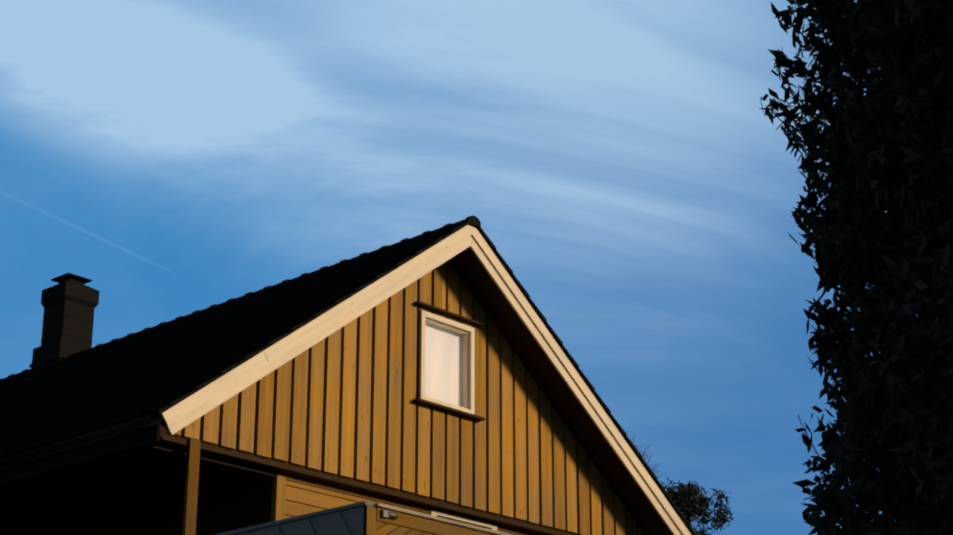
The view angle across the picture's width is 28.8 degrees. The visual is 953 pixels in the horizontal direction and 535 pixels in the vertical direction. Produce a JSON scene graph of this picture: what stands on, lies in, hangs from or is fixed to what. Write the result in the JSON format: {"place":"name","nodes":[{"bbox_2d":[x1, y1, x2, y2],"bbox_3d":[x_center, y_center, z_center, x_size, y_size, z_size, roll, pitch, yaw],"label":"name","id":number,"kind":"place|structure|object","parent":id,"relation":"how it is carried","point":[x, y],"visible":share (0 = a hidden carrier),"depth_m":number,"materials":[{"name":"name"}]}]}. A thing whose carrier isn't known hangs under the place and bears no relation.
{"place":"outdoors","nodes":[
{"label":"outdoors","id":0,"kind":"place"},
{"bbox_2d":[0,412,160,485],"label":"fascia board","id":1,"kind":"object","parent":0,"point":[97,449],"depth_m":16.92,"materials":[{"name":"black wood"}]},
{"bbox_2d":[0,415,161,469],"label":"house gutters","id":2,"kind":"object","parent":1,"relation":"attached to","point":[93,437],"visible":1,"depth_m":16.82,"materials":[{"name":"black metal"}]},
{"bbox_2d":[376,521,436,534],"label":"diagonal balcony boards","id":3,"kind":"object","parent":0,"point":[385,529],"visible":0.81,"depth_m":14.42,"materials":[{"name":"brown wood"}]},
{"bbox_2d":[206,273,623,534],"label":"gable board nails","id":4,"kind":"object","parent":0,"point":[398,420],"visible":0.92,"depth_m":19.41,"materials":[{"name":"grey metal"}]},
{"bbox_2d":[376,507,493,534],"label":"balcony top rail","id":5,"kind":"object","parent":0,"point":[421,524],"visible":1,"depth_m":14.67,"materials":[{"name":"brown wood"}]},
{"bbox_2d":[425,322,462,406],"bbox_3d":[-0.391,1.055,19.940,0.003,0.884,0.714,-18,-27,39],"label":"house window curtain","id":6,"kind":"object","parent":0,"point":[435,335],"depth_m":19.99,"materials":[{"name":"white fabric"}]},
{"bbox_2d":[375,503,512,534],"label":"balcony front cap rail","id":7,"kind":"object","parent":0,"point":[432,517],"visible":0.44,"depth_m":14.77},
{"bbox_2d":[0,0,918,534],"label":"sky","id":8,"kind":"structure","parent":0,"point":[624,162],"materials":[{"name":"blue"}]},
{"bbox_2d":[429,507,499,525],"bbox_3d":[-0.131,2.653,19.745,0.077,0.019,1.070,-18,-27,39],"label":"window drip cap","id":9,"kind":"object","parent":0,"point":[463,516],"visible":0.71,"depth_m":19.70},
{"bbox_2d":[476,226,696,534],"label":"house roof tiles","id":10,"kind":"object","parent":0,"point":[576,366],"visible":0.02,"depth_m":20.88,"materials":[{"name":"black tile"}]},
{"label":"ground","id":11,"kind":"structure","parent":0,"visible":0},
{"bbox_2d":[286,474,539,534],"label":"house walls","id":12,"kind":"structure","parent":11,"relation":"on","point":[302,480],"depth_m":18.79,"materials":[{"name":"brown wood"}]},
{"bbox_2d":[29,272,99,371],"bbox_3d":[-5.491,0.881,24.897,0.677,1.670,0.677,-18,-27,39],"label":"chimney","id":13,"kind":"object","parent":12,"relation":"on","point":[69,302],"visible":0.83,"depth_m":24.77,"materials":[{"name":"metal"}]},
{"bbox_2d":[182,438,200,534],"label":"post","id":14,"kind":"object","parent":12,"relation":"attached to","point":[191,487],"visible":1,"depth_m":16.89,"materials":[{"name":"paint"}]},
{"bbox_2d":[271,471,285,521],"bbox_3d":[-1.908,2.960,17.616,0.070,2.196,0.115,-18,-27,39],"label":"house corner board","id":15,"kind":"object","parent":12,"relation":"attached to","point":[278,496],"depth_m":17.86,"materials":[{"name":"paint"}]},
{"bbox_2d":[214,501,374,534],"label":"balcony screen","id":16,"kind":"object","parent":12,"relation":"attached to","point":[349,519],"depth_m":14.55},
{"bbox_2d":[161,224,471,434],"bbox_3d":[-1.417,0.470,18.152,0.048,3.160,4.011,-18,-27,39],"label":"bargeboard","id":17,"kind":"object","parent":12,"relation":"attached to","point":[212,395],"visible":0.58,"depth_m":17.86,"materials":[{"name":"beige paint"}]},
{"bbox_2d":[0,247,672,534],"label":"roof soffit","id":18,"kind":"structure","parent":12,"relation":"on","point":[492,300],"depth_m":20.84,"materials":[{"name":"brown wood"}]},
{"bbox_2d":[0,222,469,456],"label":"house roof tiles","id":19,"kind":"object","parent":18,"relation":"on","point":[161,369],"visible":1,"depth_m":19.53,"materials":[{"name":"black tile"}]},
{"bbox_2d":[0,215,480,380],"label":"roof tiles","id":20,"kind":"object","parent":19,"relation":"on","point":[474,220],"visible":0.31,"depth_m":21.81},
{"bbox_2d":[158,273,625,534],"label":"gable wall","id":21,"kind":"structure","parent":12,"relation":"on","point":[217,450],"depth_m":18.78,"materials":[{"name":"brown wood"}]},
{"bbox_2d":[168,260,643,534],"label":"house gable boards","id":22,"kind":"object","parent":21,"relation":"attached to","point":[512,427],"visible":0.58,"depth_m":19.46,"materials":[{"name":"brown wood"}]},
{"bbox_2d":[413,301,484,421],"bbox_3d":[-0.285,1.008,19.868,0.085,1.102,1.040,-18,-27,39],"label":"window trim","id":23,"kind":"structure","parent":22,"relation":"attached to","point":[436,405],"depth_m":19.83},
{"bbox_2d":[417,310,474,414],"bbox_3d":[-0.352,1.042,19.906,0.142,1.000,0.830,-18,-27,39],"label":"window frame","id":24,"kind":"object","parent":21,"relation":"in","point":[467,332],"visible":0.62,"depth_m":20.01,"materials":[{"name":"beige wood"}]},
{"bbox_2d":[425,322,465,406],"bbox_3d":[-0.347,1.040,19.902,0.001,0.864,0.694,-18,-27,39],"label":"window pane","id":25,"kind":"structure","parent":24,"relation":"in","point":[448,364],"depth_m":19.91,"materials":[{"name":"glass"}]},
{"bbox_2d":[285,480,516,534],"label":"house weatherboards","id":26,"kind":"object","parent":12,"relation":"attached to","point":[301,499],"depth_m":18.21,"materials":[{"name":"paint"}]},
{"bbox_2d":[429,510,496,530],"bbox_3d":[-0.136,3.255,19.526,0.062,1.255,1.030,-18,-27,39],"label":"house window casing","id":27,"kind":"object","parent":12,"relation":"attached to","point":[462,519],"visible":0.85,"depth_m":19.71,"materials":[{"name":"beige wood"}]},
{"bbox_2d":[470,224,691,534],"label":"bargeboard","id":28,"kind":"object","parent":12,"relation":"attached to","point":[513,294],"visible":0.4,"depth_m":20.76,"materials":[{"name":"beige paint"}]},
{"bbox_2d":[631,437,664,477],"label":"branches","id":29,"kind":"object","parent":11,"relation":"on","point":[653,468],"visible":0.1,"depth_m":50.76,"materials":[{"name":"plant"}]},
{"bbox_2d":[660,478,733,534],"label":"tree","id":30,"kind":"object","parent":11,"relation":"on","point":[687,505],"visible":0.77,"depth_m":45.92,"materials":[{"name":"green plant"}]},
{"bbox_2d":[760,0,952,534],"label":"tree","id":31,"kind":"object","parent":11,"relation":"on","point":[884,143],"visible":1,"depth_m":6.62,"materials":[{"name":"green plant"}]},
{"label":"balcony deck","id":32,"kind":"structure","parent":0,"visible":0},
{"bbox_2d":[364,506,423,534],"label":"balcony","id":33,"kind":"object","parent":32,"relation":"on","point":[370,523],"visible":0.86,"depth_m":14.24,"materials":[{"name":"brown wood"}]},
{"bbox_2d":[381,509,398,518],"bbox_3d":[-0.673,1.917,14.371,0.050,0.060,0.160,-18,-27,39],"label":"outdoor lamp","id":34,"kind":"object","parent":33,"relation":"attached to","point":[386,514],"visible":1,"depth_m":14.35,"materials":[{"name":"grey metal"}]}
]}

